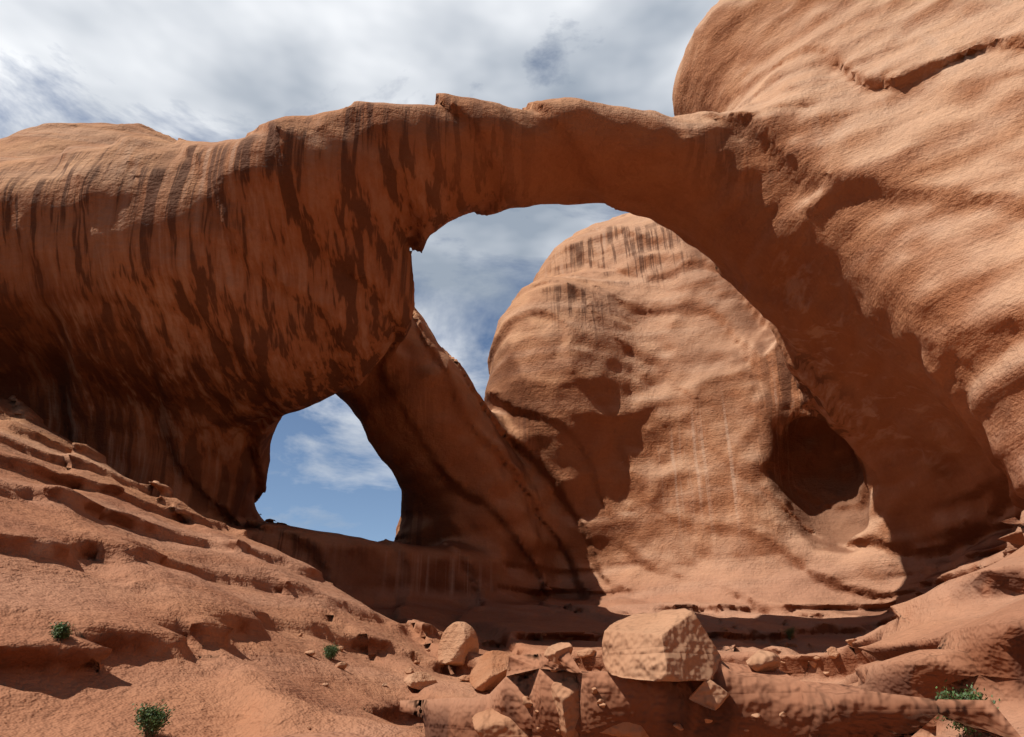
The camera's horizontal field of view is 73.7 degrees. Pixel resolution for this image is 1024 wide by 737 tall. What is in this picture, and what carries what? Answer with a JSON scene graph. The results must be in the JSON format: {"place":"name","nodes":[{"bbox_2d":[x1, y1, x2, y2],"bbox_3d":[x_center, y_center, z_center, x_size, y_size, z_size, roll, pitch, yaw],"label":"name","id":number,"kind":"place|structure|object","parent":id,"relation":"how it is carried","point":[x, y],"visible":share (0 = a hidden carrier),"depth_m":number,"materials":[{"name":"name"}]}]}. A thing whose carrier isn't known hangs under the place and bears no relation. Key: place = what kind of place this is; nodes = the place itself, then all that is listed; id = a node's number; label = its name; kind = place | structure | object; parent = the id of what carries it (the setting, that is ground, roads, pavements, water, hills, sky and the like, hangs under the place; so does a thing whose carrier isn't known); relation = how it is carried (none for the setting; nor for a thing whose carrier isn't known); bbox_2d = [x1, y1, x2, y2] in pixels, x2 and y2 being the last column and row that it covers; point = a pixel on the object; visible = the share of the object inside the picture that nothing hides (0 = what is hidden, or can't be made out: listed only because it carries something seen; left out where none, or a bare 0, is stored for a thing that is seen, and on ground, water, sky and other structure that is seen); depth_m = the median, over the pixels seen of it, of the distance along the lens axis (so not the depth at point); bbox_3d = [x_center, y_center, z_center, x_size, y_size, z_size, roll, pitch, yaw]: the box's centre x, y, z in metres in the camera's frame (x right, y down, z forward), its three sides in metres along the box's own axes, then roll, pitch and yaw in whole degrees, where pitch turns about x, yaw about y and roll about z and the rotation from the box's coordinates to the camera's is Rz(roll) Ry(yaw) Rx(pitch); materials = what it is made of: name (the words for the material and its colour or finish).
{"place":"outdoors","nodes":[
{"label":"outdoors","id":0,"kind":"place"},
{"bbox_2d":[0,0,718,541],"label":"sky","id":1,"kind":"structure","parent":0,"point":[190,70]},
{"label":"ground","id":2,"kind":"structure","parent":0,"visible":0},
{"bbox_2d":[0,0,1023,736],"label":"rock formation","id":3,"kind":"object","parent":2,"relation":"on","point":[756,370],"visible":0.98,"depth_m":44.03,"materials":[{"name":"stone"}]},
{"bbox_2d":[48,621,73,640],"bbox_3d":[-8.369,4.877,12.645,0.424,0.406,0.521,12,-28,-25],"label":"shrub","id":4,"kind":"object","parent":3,"relation":"on","point":[61,632],"visible":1,"depth_m":12.59,"materials":[{"name":"green plant"}]},
{"bbox_2d":[132,699,174,736],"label":"shrub","id":5,"kind":"object","parent":3,"relation":"on","point":[153,719],"visible":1,"depth_m":10.98,"materials":[{"name":"green plant"}]},
{"bbox_2d":[304,650,314,656],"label":"rubble","id":6,"kind":"object","parent":3,"relation":"on","point":[311,653],"visible":1,"depth_m":21.04,"materials":[{"name":"stone"}]},
{"bbox_2d":[322,642,339,660],"bbox_3d":[-5.905,9.242,22.317,0.686,0.647,0.522,15,-29,-30],"label":"shrub","id":7,"kind":"object","parent":3,"relation":"on","point":[330,651],"visible":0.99,"depth_m":22.27,"materials":[{"name":"green plant"}]},
{"bbox_2d":[335,662,346,669],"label":"rubble","id":8,"kind":"object","parent":3,"relation":"on","point":[341,665],"visible":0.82,"depth_m":21.23,"materials":[{"name":"stone"}]},
{"bbox_2d":[405,668,413,673],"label":"rubble","id":9,"kind":"object","parent":3,"relation":"on","point":[409,671],"visible":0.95,"depth_m":26.23,"materials":[{"name":"stone"}]},
{"bbox_2d":[404,672,436,689],"bbox_3d":[-3.062,10.253,22.383,1.091,0.563,0.706,20,-31,-36],"label":"boulder","id":10,"kind":"object","parent":3,"relation":"on","point":[419,680],"visible":0.82,"depth_m":22.15,"materials":[{"name":"stone"}]},
{"bbox_2d":[438,622,478,665],"bbox_3d":[-2.463,12.660,31.401,1.884,1.938,1.618,0,-25,0],"label":"boulder","id":11,"kind":"object","parent":3,"relation":"on","point":[458,643],"visible":0.81,"depth_m":31.00,"materials":[{"name":"stone"}]},
{"bbox_2d":[458,675,469,681],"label":"rubble","id":12,"kind":"object","parent":3,"relation":"on","point":[465,678],"visible":0.94,"depth_m":23.09,"materials":[{"name":"stone"}]},
{"bbox_2d":[469,650,513,691],"bbox_3d":[-0.523,10.023,22.646,1.758,1.247,2.443,0,-25,0],"label":"boulder","id":13,"kind":"object","parent":3,"relation":"on","point":[489,672],"visible":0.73,"depth_m":22.13,"materials":[{"name":"stone"}]},
{"bbox_2d":[472,709,531,736],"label":"boulder","id":14,"kind":"object","parent":3,"relation":"on","point":[490,723],"visible":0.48,"depth_m":5.93,"materials":[{"name":"stone"}]},
{"bbox_2d":[522,696,532,707],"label":"rubble","id":15,"kind":"object","parent":3,"relation":"on","point":[527,701],"visible":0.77,"depth_m":5.85,"materials":[{"name":"stone"}]},
{"bbox_2d":[544,642,572,665],"bbox_3d":[0.384,2.340,5.591,0.194,0.182,0.185,13,-28,-25],"label":"boulder","id":16,"kind":"object","parent":3,"relation":"on","point":[553,652],"visible":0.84,"depth_m":5.56,"materials":[{"name":"stone"}]},
{"bbox_2d":[551,677,578,736],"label":"boulder","id":17,"kind":"object","parent":3,"relation":"on","point":[565,694],"visible":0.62,"depth_m":5.52,"materials":[{"name":"stone"}]},
{"bbox_2d":[576,648,596,657],"bbox_3d":[3.333,12.527,30.070,0.924,0.396,0.667,-17,-30,32],"label":"rubble","id":18,"kind":"object","parent":3,"relation":"on","point":[586,652],"visible":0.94,"depth_m":29.81,"materials":[{"name":"stone"}]},
{"bbox_2d":[591,687,597,693],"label":"rubble","id":19,"kind":"object","parent":3,"relation":"on","point":[594,690],"visible":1,"depth_m":5.37,"materials":[{"name":"stone"}]},
{"bbox_2d":[596,699,604,703],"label":"rubble","id":20,"kind":"object","parent":3,"relation":"on","point":[599,701],"visible":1,"depth_m":5.33,"materials":[{"name":"stone"}]},
{"bbox_2d":[600,722,648,736],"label":"boulder","id":21,"kind":"object","parent":3,"relation":"on","point":[625,729],"visible":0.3,"depth_m":5.33,"materials":[{"name":"stone"}]},
{"bbox_2d":[602,608,720,681],"bbox_3d":[1.227,2.228,5.494,0.919,0.538,1.023,13,-28,-27],"label":"boulder","id":22,"kind":"object","parent":3,"relation":"on","point":[674,645],"visible":1,"depth_m":5.11,"materials":[{"name":"stone"}]},
{"bbox_2d":[673,723,683,730],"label":"rubble","id":23,"kind":"object","parent":3,"relation":"on","point":[678,726],"visible":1,"depth_m":5.18,"materials":[{"name":"stone"}]},
{"bbox_2d":[689,679,729,710],"bbox_3d":[1.489,2.415,5.074,0.270,0.223,0.398,-13,-28,26],"label":"boulder","id":24,"kind":"object","parent":3,"relation":"on","point":[711,694],"visible":0.88,"depth_m":4.95,"materials":[{"name":"stone"}]},
{"bbox_2d":[751,713,760,717],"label":"rubble","id":25,"kind":"object","parent":3,"relation":"on","point":[756,715],"visible":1,"depth_m":4.94,"materials":[{"name":"stone"}]},
{"bbox_2d":[746,650,780,671],"bbox_3d":[1.929,2.251,5.240,0.255,0.163,0.229,-8,-26,16],"label":"boulder","id":26,"kind":"object","parent":3,"relation":"on","point":[762,661],"visible":0.99,"depth_m":5.18,"materials":[{"name":"stone"}]},
{"bbox_2d":[779,712,786,716],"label":"rubble","id":27,"kind":"object","parent":3,"relation":"on","point":[782,714],"visible":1,"depth_m":4.91,"materials":[{"name":"stone"}]},
{"bbox_2d":[779,642,788,647],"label":"rubble","id":28,"kind":"object","parent":3,"relation":"on","point":[784,644],"visible":0.89,"depth_m":45.04,"materials":[{"name":"stone"}]},
{"bbox_2d":[784,625,798,639],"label":"shrub","id":29,"kind":"object","parent":3,"relation":"on","point":[790,632],"visible":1,"depth_m":45.86,"materials":[{"name":"green plant"}]},
{"bbox_2d":[789,643,797,647],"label":"rubble","id":30,"kind":"object","parent":3,"relation":"on","point":[794,645],"visible":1,"depth_m":44.55,"materials":[{"name":"stone"}]},
{"bbox_2d":[809,661,816,667],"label":"rubble","id":31,"kind":"object","parent":3,"relation":"on","point":[813,664],"visible":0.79,"depth_m":24.04,"materials":[{"name":"stone"}]},
{"bbox_2d":[827,647,839,658],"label":"rubble","id":32,"kind":"object","parent":3,"relation":"on","point":[833,652],"visible":1,"depth_m":23.34,"materials":[{"name":"stone"}]},
{"bbox_2d":[845,639,856,645],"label":"rubble","id":33,"kind":"object","parent":3,"relation":"on","point":[849,641],"visible":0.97,"depth_m":17.43,"materials":[{"name":"stone"}]},
{"bbox_2d":[934,680,999,736],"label":"shrub","id":34,"kind":"object","parent":3,"relation":"on","point":[969,731],"visible":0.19,"depth_m":7.40,"materials":[{"name":"green plant"}]}
]}

